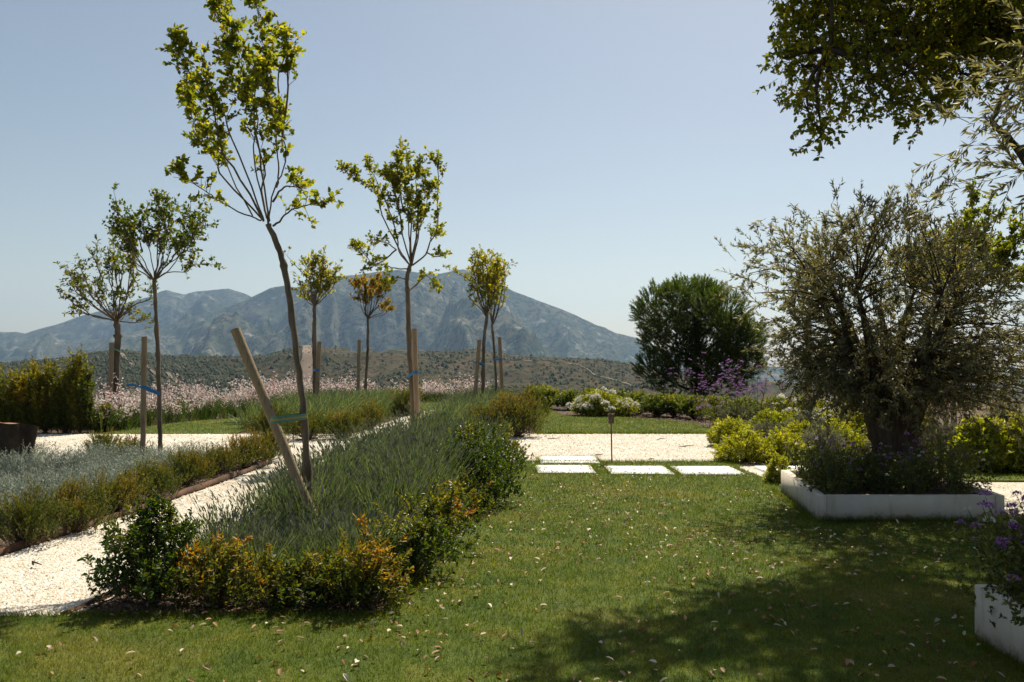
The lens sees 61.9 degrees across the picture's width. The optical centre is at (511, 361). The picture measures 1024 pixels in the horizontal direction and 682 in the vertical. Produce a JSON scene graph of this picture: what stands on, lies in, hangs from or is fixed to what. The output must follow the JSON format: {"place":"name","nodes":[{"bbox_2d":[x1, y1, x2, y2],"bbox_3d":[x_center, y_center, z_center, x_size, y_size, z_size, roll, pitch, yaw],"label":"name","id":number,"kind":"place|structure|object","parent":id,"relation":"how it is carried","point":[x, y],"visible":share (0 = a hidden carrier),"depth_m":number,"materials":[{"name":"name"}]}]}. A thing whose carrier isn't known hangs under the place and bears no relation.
{"place":"outdoors","nodes":[
{"label":"outdoors","id":0,"kind":"place"},
{"bbox_2d":[0,289,250,361],"bbox_3d":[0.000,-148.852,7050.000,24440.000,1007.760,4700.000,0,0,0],"label":"mountain","id":1,"kind":"structure","parent":0,"point":[173,307],"depth_m":7245.02,"materials":[{"name":"stone"}]},
{"bbox_2d":[102,418,244,433],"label":"lawn","id":2,"kind":"structure","parent":0,"point":[199,430],"depth_m":19.71,"materials":[{"name":"green plant"}]},
{"bbox_2d":[295,345,312,391],"bbox_3d":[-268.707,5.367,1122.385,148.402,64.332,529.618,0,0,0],"label":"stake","id":3,"kind":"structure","parent":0,"point":[307,362],"depth_m":1007.24,"materials":[{"name":"beige wood"}]},
{"bbox_2d":[229,383,419,431],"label":"ornamental grass","id":4,"kind":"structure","parent":0,"point":[333,399],"depth_m":21.81,"materials":[{"name":"green plant"}]},
{"bbox_2d":[34,434,813,462],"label":"gravel path","id":5,"kind":"structure","parent":0,"point":[62,442],"depth_m":16.54,"materials":[{"name":"white gravel"}]},
{"bbox_2d":[106,431,157,457],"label":"feathery shrub","id":6,"kind":"object","parent":5,"relation":"on","point":[135,441],"visible":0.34,"depth_m":13.48,"materials":[{"name":"green plant"}]},
{"bbox_2d":[248,424,292,461],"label":"feathery shrub","id":7,"kind":"object","parent":5,"relation":"on","point":[271,439],"visible":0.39,"depth_m":13.58,"materials":[{"name":"green plant"}]},
{"bbox_2d":[311,405,370,438],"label":"feathery shrub","id":8,"kind":"object","parent":5,"relation":"on","point":[342,419],"visible":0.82,"depth_m":17.46,"materials":[{"name":"green plant"}]},
{"bbox_2d":[486,388,552,436],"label":"feathery shrub","id":9,"kind":"object","parent":5,"relation":"on","point":[517,410],"visible":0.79,"depth_m":17.87,"materials":[{"name":"green plant"}]},
{"bbox_2d":[539,456,599,463],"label":"paving slab","id":10,"kind":"structure","parent":5,"relation":"on","point":[576,458],"depth_m":13.56,"materials":[{"name":"white concrete"}]},
{"bbox_2d":[709,425,779,463],"bbox_3d":[3.696,1.302,13.562,1.137,0.629,1.118,0,0,0],"label":"lime mound","id":11,"kind":"object","parent":5,"relation":"on","point":[749,446],"visible":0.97,"depth_m":13.31,"materials":[{"name":"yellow plant"}]},
{"bbox_2d":[750,417,789,447],"bbox_3d":[4.682,1.302,15.605,0.848,0.650,0.866,0,0,0],"label":"grey mound","id":12,"kind":"object","parent":5,"relation":"on","point":[761,427],"visible":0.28,"depth_m":15.53,"materials":[{"name":"green plant"}]},
{"bbox_2d":[762,425,808,464],"bbox_3d":[4.322,1.317,13.535,0.923,0.613,0.873,0,0,44],"label":"lime mound","id":13,"kind":"object","parent":5,"relation":"on","point":[780,435],"visible":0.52,"depth_m":13.40,"materials":[{"name":"green plant"}]},
{"bbox_2d":[800,420,850,459],"bbox_3d":[5.093,1.284,13.966,0.972,0.661,0.983,0,0,0],"label":"grey mound","id":14,"kind":"object","parent":5,"relation":"on","point":[823,431],"visible":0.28,"depth_m":13.91,"materials":[{"name":"green plant"}]},
{"bbox_2d":[0,411,1023,615],"bbox_3d":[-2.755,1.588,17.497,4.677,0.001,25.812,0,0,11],"label":"gravel path","id":15,"kind":"structure","parent":0,"point":[225,487],"depth_m":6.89,"materials":[{"name":"white gravel"}]},
{"bbox_2d":[342,397,393,428],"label":"feathery shrub","id":16,"kind":"object","parent":15,"relation":"on","point":[369,410],"visible":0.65,"depth_m":20.00,"materials":[{"name":"green plant"}]},
{"bbox_2d":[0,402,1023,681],"bbox_3d":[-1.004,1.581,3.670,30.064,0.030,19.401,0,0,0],"label":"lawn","id":17,"kind":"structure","parent":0,"point":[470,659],"depth_m":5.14,"materials":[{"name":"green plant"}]},
{"bbox_2d":[4,459,1018,681],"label":"fallen leaves","id":18,"kind":"object","parent":17,"relation":"on","point":[847,660],"visible":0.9,"depth_m":6.06,"materials":[{"name":"beige plant"}]},
{"bbox_2d":[537,465,594,473],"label":"paving slab","id":19,"kind":"structure","parent":17,"relation":"on","point":[565,468],"depth_m":12.30,"materials":[{"name":"white concrete"}]},
{"bbox_2d":[607,466,674,474],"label":"paving slab","id":20,"kind":"structure","parent":17,"relation":"on","point":[638,469],"depth_m":12.30,"materials":[{"name":"white concrete"}]},
{"bbox_2d":[670,466,744,474],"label":"paving slab","id":21,"kind":"structure","parent":17,"relation":"on","point":[696,469],"depth_m":12.30,"materials":[{"name":"white concrete"}]},
{"bbox_2d":[781,470,1004,519],"bbox_3d":[4.075,1.460,9.430,2.110,0.280,2.020,0,0,0],"label":"planter","id":22,"kind":"object","parent":17,"relation":"on","point":[935,501],"visible":0.58,"depth_m":8.43,"materials":[{"name":"white concrete"}]},
{"bbox_2d":[711,164,1023,488],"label":"olive tree","id":23,"kind":"object","parent":22,"relation":"on","point":[887,391],"visible":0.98,"depth_m":9.18,"materials":[{"name":"green plant"}]},
{"bbox_2d":[776,421,1019,494],"bbox_3d":[4.073,1.024,9.434,2.355,0.825,2.473,0,0,0],"label":"lantana","id":24,"kind":"object","parent":22,"relation":"in","point":[833,471],"visible":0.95,"depth_m":8.83,"materials":[{"name":"green plant"}]},
{"bbox_2d":[975,584,1023,663],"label":"planter","id":25,"kind":"object","parent":17,"relation":"on","point":[1006,634],"visible":0.65,"depth_m":4.62,"materials":[{"name":"white concrete"}]},
{"bbox_2d":[908,0,1023,311],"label":"olive tree","id":26,"kind":"object","parent":25,"relation":"in","point":[1007,137],"visible":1,"depth_m":4.28,"materials":[{"name":"green plant"}]},
{"bbox_2d":[936,490,1023,627],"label":"lantana","id":27,"kind":"object","parent":25,"relation":"in","point":[1010,572],"visible":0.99,"depth_m":4.61,"materials":[{"name":"green plant"}]},
{"bbox_2d":[0,269,1023,388],"bbox_3d":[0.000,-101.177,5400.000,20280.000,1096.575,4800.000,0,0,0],"label":"mountain","id":28,"kind":"structure","parent":0,"point":[448,317],"depth_m":4715.03,"materials":[{"name":"stone"}]},
{"bbox_2d":[0,347,1023,399],"bbox_3d":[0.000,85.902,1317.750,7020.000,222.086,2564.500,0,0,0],"label":"dry hill","id":29,"kind":"structure","parent":0,"point":[514,375],"depth_m":994.02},
{"bbox_2d":[0,345,768,399],"bbox_3d":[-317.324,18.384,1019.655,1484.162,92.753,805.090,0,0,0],"label":"woods","id":30,"kind":"object","parent":29,"relation":"on","point":[177,365],"visible":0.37,"depth_m":1000.55,"materials":[{"name":"green plant"}]},
{"bbox_2d":[0,400,1023,615],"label":"garden soil","id":31,"kind":"structure","parent":0,"point":[562,410],"depth_m":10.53,"materials":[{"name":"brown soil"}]},
{"bbox_2d":[0,422,38,462],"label":"planter","id":32,"kind":"object","parent":31,"relation":"on","point":[12,435],"visible":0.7,"depth_m":12.45,"materials":[{"name":"brown"}]},
{"bbox_2d":[0,359,41,423],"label":"screen shrub","id":33,"kind":"object","parent":31,"relation":"on","point":[12,406],"visible":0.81,"depth_m":18.91,"materials":[{"name":"green plant"}]},
{"bbox_2d":[0,474,79,546],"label":"feathery shrub","id":34,"kind":"object","parent":31,"relation":"on","point":[26,518],"visible":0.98,"depth_m":7.29,"materials":[{"name":"green plant"}]},
{"bbox_2d":[19,353,62,432],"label":"screen shrub","id":35,"kind":"object","parent":31,"relation":"on","point":[38,394],"visible":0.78,"depth_m":18.93,"materials":[{"name":"green plant"}]},
{"bbox_2d":[44,356,78,432],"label":"screen shrub","id":36,"kind":"object","parent":31,"relation":"on","point":[59,412],"visible":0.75,"depth_m":18.89,"materials":[{"name":"green plant"}]},
{"bbox_2d":[31,472,119,533],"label":"feathery shrub","id":37,"kind":"object","parent":31,"relation":"on","point":[86,513],"visible":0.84,"depth_m":7.90,"materials":[{"name":"green plant"}]},
{"bbox_2d":[58,343,98,432],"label":"screen shrub","id":38,"kind":"object","parent":31,"relation":"on","point":[82,382],"visible":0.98,"depth_m":18.94,"materials":[{"name":"green plant"}]},
{"bbox_2d":[80,427,130,456],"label":"feathery shrub","id":39,"kind":"object","parent":31,"relation":"on","point":[107,438],"visible":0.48,"depth_m":13.85,"materials":[{"name":"green plant"}]},
{"bbox_2d":[52,228,158,405],"bbox_3d":[-10.840,-0.995,23.005,2.584,5.239,2.105,0,0,-20],"label":"young tree","id":40,"kind":"object","parent":31,"relation":"on","point":[113,315],"visible":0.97,"depth_m":22.89,"materials":[{"name":"green plant"}]},
{"bbox_2d":[91,401,128,430],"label":"evergreen shrub","id":41,"kind":"object","parent":31,"relation":"on","point":[108,405],"visible":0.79,"depth_m":19.41,"materials":[{"name":"green plant"}]},
{"bbox_2d":[108,343,113,401],"bbox_3d":[-10.718,0.545,22.801,0.171,2.111,0.135,0,0,0],"label":"tree stake","id":42,"kind":"object","parent":31,"relation":"on","point":[111,368],"visible":0.56,"depth_m":22.75,"materials":[{"name":"brown wood"}]},
{"bbox_2d":[0,435,229,525],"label":"silver foliage","id":43,"kind":"object","parent":31,"relation":"on","point":[13,478],"visible":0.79,"depth_m":11.13,"materials":[{"name":"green plant"}]},
{"bbox_2d":[75,464,159,513],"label":"feathery shrub","id":44,"kind":"object","parent":31,"relation":"on","point":[123,490],"visible":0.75,"depth_m":8.87,"materials":[{"name":"green plant"}]},
{"bbox_2d":[0,460,267,555],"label":"metal edging","id":45,"kind":"object","parent":31,"relation":"on","point":[11,548],"visible":0.45,"depth_m":9.65,"materials":[{"name":"brown metal"}]},
{"bbox_2d":[140,336,146,457],"bbox_3d":[-5.485,0.612,12.701,0.103,1.978,0.089,0,0,0],"label":"tree stake","id":46,"kind":"object","parent":31,"relation":"on","point":[143,391],"visible":0.78,"depth_m":12.67,"materials":[{"name":"brown wood"}]},
{"bbox_2d":[77,492,221,608],"bbox_3d":[-2.364,1.233,5.618,0.852,0.746,0.860,0,0,-42],"label":"evergreen shrub","id":47,"kind":"object","parent":31,"relation":"on","point":[143,567],"visible":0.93,"depth_m":5.50,"materials":[{"name":"green plant"}]},
{"bbox_2d":[117,455,195,499],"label":"feathery shrub","id":48,"kind":"object","parent":31,"relation":"on","point":[161,479],"visible":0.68,"depth_m":9.80,"materials":[{"name":"green plant"}]},
{"bbox_2d":[102,182,225,451],"bbox_3d":[-5.248,-0.518,12.918,1.872,4.278,1.215,0,0,0],"label":"young tree","id":49,"kind":"object","parent":31,"relation":"on","point":[128,238],"visible":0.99,"depth_m":12.87,"materials":[{"name":"green plant"}]},
{"bbox_2d":[42,368,307,432],"bbox_3d":[-9.251,0.905,24.136,4.912,1.394,10.744,0,0,20],"label":"pink gaura","id":50,"kind":"object","parent":31,"relation":"on","point":[196,405],"visible":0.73,"depth_m":23.35,"materials":[{"name":"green plant"}]},
{"bbox_2d":[151,445,220,484],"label":"feathery shrub","id":51,"kind":"object","parent":31,"relation":"on","point":[188,464],"visible":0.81,"depth_m":11.08,"materials":[{"name":"green plant"}]},
{"bbox_2d":[160,530,279,609],"bbox_3d":[-1.905,1.347,5.550,0.735,0.517,0.704,0,0,-25],"label":"turning shrub","id":52,"kind":"object","parent":31,"relation":"on","point":[225,577],"visible":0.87,"depth_m":5.46,"materials":[{"name":"green plant"}]},
{"bbox_2d":[190,441,253,473],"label":"feathery shrub","id":53,"kind":"object","parent":31,"relation":"on","point":[224,459],"visible":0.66,"depth_m":12.19,"materials":[{"name":"green plant"}]},
{"bbox_2d":[212,427,277,467],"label":"feathery shrub","id":54,"kind":"object","parent":31,"relation":"on","point":[247,446],"visible":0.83,"depth_m":12.79,"materials":[{"name":"green plant"}]},
{"bbox_2d":[155,0,343,492],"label":"young tree","id":55,"kind":"object","parent":31,"relation":"on","point":[265,63],"visible":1,"depth_m":7.45,"materials":[{"name":"green plant"}]},
{"bbox_2d":[240,399,295,437],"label":"feathery shrub","id":56,"kind":"object","parent":31,"relation":"on","point":[261,419],"visible":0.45,"depth_m":17.56,"materials":[{"name":"green plant"}]},
{"bbox_2d":[228,541,322,611],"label":"turning shrub","id":57,"kind":"object","parent":31,"relation":"on","point":[276,568],"visible":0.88,"depth_m":5.40,"materials":[{"name":"green plant"}]},
{"bbox_2d":[230,327,321,529],"bbox_3d":[-1.958,0.641,7.202,0.874,1.869,0.089,0,0,7],"label":"tree stake","id":58,"kind":"object","parent":31,"relation":"on","point":[262,394],"visible":0.74,"depth_m":7.18,"materials":[{"name":"brown wood"}]},
{"bbox_2d":[270,413,307,422],"bbox_3d":[-1.915,0.483,7.341,0.092,0.064,0.429,0,0,27],"label":"tree tie","id":59,"kind":"object","parent":58,"relation":"attached to","point":[288,418],"visible":1,"depth_m":7.29,"materials":[{"name":"teal plastic"}]},
{"bbox_2d":[280,410,339,439],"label":"feathery shrub","id":60,"kind":"object","parent":31,"relation":"on","point":[313,430],"visible":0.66,"depth_m":17.20,"materials":[{"name":"green plant"}]},
{"bbox_2d":[283,245,349,393],"bbox_3d":[-5.717,-0.876,24.471,1.716,4.998,1.314,0,0,33],"label":"young tree","id":61,"kind":"object","parent":31,"relation":"on","point":[320,274],"visible":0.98,"depth_m":24.46,"materials":[{"name":"green plant"}]},
{"bbox_2d":[273,550,368,612],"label":"turning shrub","id":62,"kind":"object","parent":31,"relation":"on","point":[315,597],"visible":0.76,"depth_m":5.40,"materials":[{"name":"green plant"}]},
{"bbox_2d":[123,407,523,592],"bbox_3d":[-1.477,1.129,9.725,3.309,0.943,8.454,0,0,0],"label":"lavender","id":63,"kind":"object","parent":31,"relation":"on","point":[383,465],"visible":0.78,"depth_m":7.48,"materials":[{"name":"green plant"}]},
{"bbox_2d":[271,371,383,397],"bbox_3d":[-6.893,0.949,31.517,4.944,1.305,5.192,0,0,0],"label":"pink gaura","id":64,"kind":"object","parent":31,"relation":"on","point":[331,387],"visible":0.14,"depth_m":31.57,"materials":[{"name":"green plant"}]},
{"bbox_2d":[303,513,429,611],"bbox_3d":[-0.924,1.292,5.529,0.795,0.632,0.746,0,0,0],"label":"turning shrub","id":65,"kind":"object","parent":31,"relation":"on","point":[365,563],"visible":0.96,"depth_m":5.41,"materials":[{"name":"green plant"}]},
{"bbox_2d":[348,271,396,388],"bbox_3d":[-4.782,-0.759,29.027,1.641,4.764,1.756,0,0,0],"label":"young tree","id":66,"kind":"object","parent":31,"relation":"on","point":[363,281],"visible":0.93,"depth_m":28.97,"materials":[{"name":"green plant"}]},
{"bbox_2d":[335,135,452,424],"bbox_3d":[-2.006,-1.187,15.020,2.018,5.618,1.351,0,0,-27],"label":"young tree","id":67,"kind":"object","parent":31,"relation":"on","point":[395,178],"visible":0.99,"depth_m":14.97,"materials":[{"name":"green plant"}]},
{"bbox_2d":[385,382,432,414],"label":"feathery shrub","id":68,"kind":"object","parent":31,"relation":"on","point":[404,394],"visible":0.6,"depth_m":25.29,"materials":[{"name":"green plant"}]},
{"bbox_2d":[412,329,419,419],"bbox_3d":[-1.668,0.512,14.849,0.160,2.180,0.101,0,0,0],"label":"tree stake","id":69,"kind":"object","parent":31,"relation":"on","point":[415,368],"visible":0.64,"depth_m":14.81,"materials":[{"name":"brown wood"}]},
{"bbox_2d":[356,498,475,580],"bbox_3d":[-0.786,1.307,6.237,0.895,0.598,0.834,0,0,-24],"label":"evergreen shrub","id":70,"kind":"object","parent":31,"relation":"on","point":[418,540],"visible":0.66,"depth_m":6.18,"materials":[{"name":"green plant"}]},
{"bbox_2d":[384,473,490,550],"bbox_3d":[-0.626,1.287,7.210,0.914,0.640,0.976,0,0,0],"label":"evergreen shrub","id":71,"kind":"object","parent":31,"relation":"on","point":[447,510],"visible":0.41,"depth_m":7.12,"materials":[{"name":"green plant"}]},
{"bbox_2d":[384,372,493,401],"bbox_3d":[-2.731,1.017,34.226,5.064,1.169,3.268,0,0,0],"label":"pink gaura","id":72,"kind":"object","parent":31,"relation":"on","point":[432,392],"visible":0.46,"depth_m":33.66,"materials":[{"name":"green plant"}]},
{"bbox_2d":[402,383,528,431],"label":"lavender","id":73,"kind":"object","parent":31,"relation":"on","point":[457,402],"visible":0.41,"depth_m":20.60,"materials":[{"name":"green plant"}]},
{"bbox_2d":[444,468,494,516],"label":"turning shrub","id":74,"kind":"object","parent":31,"relation":"on","point":[474,496],"visible":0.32,"depth_m":8.72,"materials":[{"name":"green plant"}]},
{"bbox_2d":[443,244,510,397],"bbox_3d":[-1.030,-0.936,25.486,2.029,5.116,1.418,0,0,0],"label":"young tree","id":75,"kind":"object","parent":31,"relation":"on","point":[478,270],"visible":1,"depth_m":25.37,"materials":[{"name":"green plant"}]},
{"bbox_2d":[432,421,526,506],"bbox_3d":[-0.467,1.123,9.391,1.277,0.967,1.171,0,0,0],"label":"evergreen shrub","id":76,"kind":"object","parent":31,"relation":"on","point":[487,471],"visible":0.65,"depth_m":9.22,"materials":[{"name":"green plant"}]},
{"bbox_2d":[459,395,512,433],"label":"feathery shrub","id":77,"kind":"object","parent":31,"relation":"on","point":[483,411],"visible":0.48,"depth_m":17.73,"materials":[{"name":"green plant"}]},
{"bbox_2d":[448,418,526,482],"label":"evergreen shrub","id":78,"kind":"object","parent":31,"relation":"on","point":[505,442],"visible":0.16,"depth_m":10.99,"materials":[{"name":"green plant"}]},
{"bbox_2d":[482,253,517,391],"bbox_3d":[-0.620,-1.094,29.347,1.360,5.436,1.174,0,0,-42],"label":"young tree","id":79,"kind":"object","parent":31,"relation":"on","point":[503,289],"visible":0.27,"depth_m":29.38,"materials":[{"name":"green plant"}]},
{"bbox_2d":[489,418,533,467],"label":"evergreen shrub","id":80,"kind":"object","parent":31,"relation":"on","point":[519,447],"visible":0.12,"depth_m":12.61,"materials":[{"name":"green plant"}]},
{"bbox_2d":[548,387,580,409],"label":"hedge shrub","id":81,"kind":"object","parent":31,"relation":"on","point":[563,397],"visible":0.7,"depth_m":28.08,"materials":[{"name":"green plant"}]},
{"bbox_2d":[566,386,635,415],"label":"white flower shrub","id":82,"kind":"object","parent":31,"relation":"on","point":[599,402],"visible":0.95,"depth_m":24.62,"materials":[{"name":"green plant"}]},
{"bbox_2d":[612,395,641,416],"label":"white flower shrub","id":83,"kind":"object","parent":31,"relation":"on","point":[629,407],"visible":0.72,"depth_m":24.71,"materials":[{"name":"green plant"}]},
{"bbox_2d":[637,390,670,416],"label":"hedge shrub","id":84,"kind":"object","parent":31,"relation":"on","point":[648,403],"visible":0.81,"depth_m":24.69,"materials":[{"name":"green plant"}]},
{"bbox_2d":[655,393,685,416],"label":"hedge shrub","id":85,"kind":"object","parent":31,"relation":"on","point":[670,403],"visible":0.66,"depth_m":24.48,"materials":[{"name":"green plant"}]},
{"bbox_2d":[673,392,711,418],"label":"hedge shrub","id":86,"kind":"object","parent":31,"relation":"on","point":[686,408],"visible":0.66,"depth_m":23.77,"materials":[{"name":"green plant"}]},
{"bbox_2d":[668,367,723,420],"bbox_3d":[4.929,0.865,23.014,1.548,1.477,0.887,0,0,0],"label":"purple verbena","id":87,"kind":"object","parent":31,"relation":"on","point":[698,405],"visible":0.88,"depth_m":22.99,"materials":[{"name":"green plant"}]},
{"bbox_2d":[627,272,770,399],"bbox_3d":[7.272,-0.569,33.039,5.826,6.138,4.790,0,0,0],"label":"pine tree","id":88,"kind":"object","parent":31,"relation":"on","point":[693,327],"visible":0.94,"depth_m":32.19,"materials":[{"name":"green plant"}]},
{"bbox_2d":[703,393,731,417],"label":"hedge shrub","id":89,"kind":"object","parent":31,"relation":"on","point":[719,400],"visible":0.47,"depth_m":23.75,"materials":[{"name":"green plant"}]},
{"bbox_2d":[696,389,739,427],"bbox_3d":[4.928,1.126,20.524,1.027,0.952,0.691,0,0,0],"label":"purple verbena","id":90,"kind":"object","parent":31,"relation":"on","point":[709,408],"visible":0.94,"depth_m":20.50,"materials":[{"name":"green plant"}]},
{"bbox_2d":[690,352,764,420],"bbox_3d":[5.573,0.671,22.005,1.745,1.864,1.121,0,0,36],"label":"purple verbena","id":91,"kind":"object","parent":31,"relation":"on","point":[730,390],"visible":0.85,"depth_m":21.98,"materials":[{"name":"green plant"}]},
{"bbox_2d":[704,414,755,446],"bbox_3d":[4.151,1.308,15.966,1.122,0.663,1.100,0,0,37],"label":"lime mound","id":92,"kind":"object","parent":31,"relation":"on","point":[725,426],"visible":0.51,"depth_m":15.85,"materials":[{"name":"green plant"}]},
{"bbox_2d":[716,402,754,422],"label":"grey mound","id":93,"kind":"object","parent":31,"relation":"on","point":[733,410],"visible":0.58,"depth_m":21.83,"materials":[{"name":"green plant"}]},
{"bbox_2d":[724,365,785,421],"bbox_3d":[6.032,0.842,21.028,1.428,1.521,1.186,0,0,35],"label":"purple verbena","id":94,"kind":"object","parent":31,"relation":"on","point":[756,406],"visible":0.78,"depth_m":21.00,"materials":[{"name":"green plant"}]},
{"bbox_2d":[745,407,793,430],"bbox_3d":[6.000,1.325,19.499,1.398,0.606,1.236,0,0,0],"label":"lime mound","id":95,"kind":"object","parent":31,"relation":"on","point":[778,418],"visible":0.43,"depth_m":19.31,"materials":[{"name":"green plant"}]},
{"bbox_2d":[761,451,792,482],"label":"lime mound","id":96,"kind":"object","parent":31,"relation":"on","point":[773,473],"visible":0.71,"depth_m":11.05,"materials":[{"name":"green plant"}]},
{"bbox_2d":[808,417,871,453],"bbox_3d":[5.638,1.295,14.921,1.207,0.664,1.267,0,0,0],"label":"lime mound","id":97,"kind":"object","parent":31,"relation":"on","point":[851,435],"visible":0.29,"depth_m":14.66,"materials":[{"name":"green plant"}]},
{"bbox_2d":[752,0,1023,160],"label":"oak tree","id":98,"kind":"object","parent":31,"relation":"on","point":[960,28],"visible":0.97,"depth_m":8.11,"materials":[{"name":"green plant"}]},
{"bbox_2d":[919,414,958,463],"bbox_3d":[6.721,1.198,13.405,0.959,0.828,0.997,0,0,0],"label":"grey mound","id":99,"kind":"object","parent":31,"relation":"on","point":[929,434],"visible":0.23,"depth_m":13.32,"materials":[{"name":"green plant"}]},
{"bbox_2d":[877,180,1023,433],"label":"green tree","id":100,"kind":"object","parent":31,"relation":"on","point":[1005,248],"visible":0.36,"depth_m":18.06,"materials":[{"name":"green plant"}]},
{"bbox_2d":[944,413,1016,471],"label":"bright shrub","id":101,"kind":"object","parent":31,"relation":"on","point":[975,437],"visible":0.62,"depth_m":12.11,"materials":[{"name":"green plant"}]},
{"bbox_2d":[1002,409,1023,472],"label":"bright shrub","id":102,"kind":"object","parent":31,"relation":"on","point":[1018,456],"visible":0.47,"depth_m":12.03,"materials":[{"name":"green plant"}]},
{"bbox_2d":[0,0,1023,368],"label":"sky","id":103,"kind":"structure","parent":0,"point":[601,147],"materials":[{"name":"blue"}]},
{"bbox_2d":[532,407,716,433],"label":"lawn","id":104,"kind":"structure","parent":0,"point":[625,430],"depth_m":20.62,"materials":[{"name":"green plant"}]},
{"bbox_2d":[506,384,552,422],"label":"feathery shrub","id":105,"kind":"object","parent":104,"relation":"on","point":[537,395],"visible":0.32,"depth_m":22.33,"materials":[{"name":"green plant"}]},
{"bbox_2d":[944,468,1023,481],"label":"lawn","id":106,"kind":"structure","parent":0,"point":[1002,479],"depth_m":11.43,"materials":[{"name":"green plant"}]},
{"bbox_2d":[973,482,1023,513],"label":"gravel path","id":107,"kind":"structure","parent":0,"point":[1009,492],"depth_m":10.43,"materials":[{"name":"beige gravel"}]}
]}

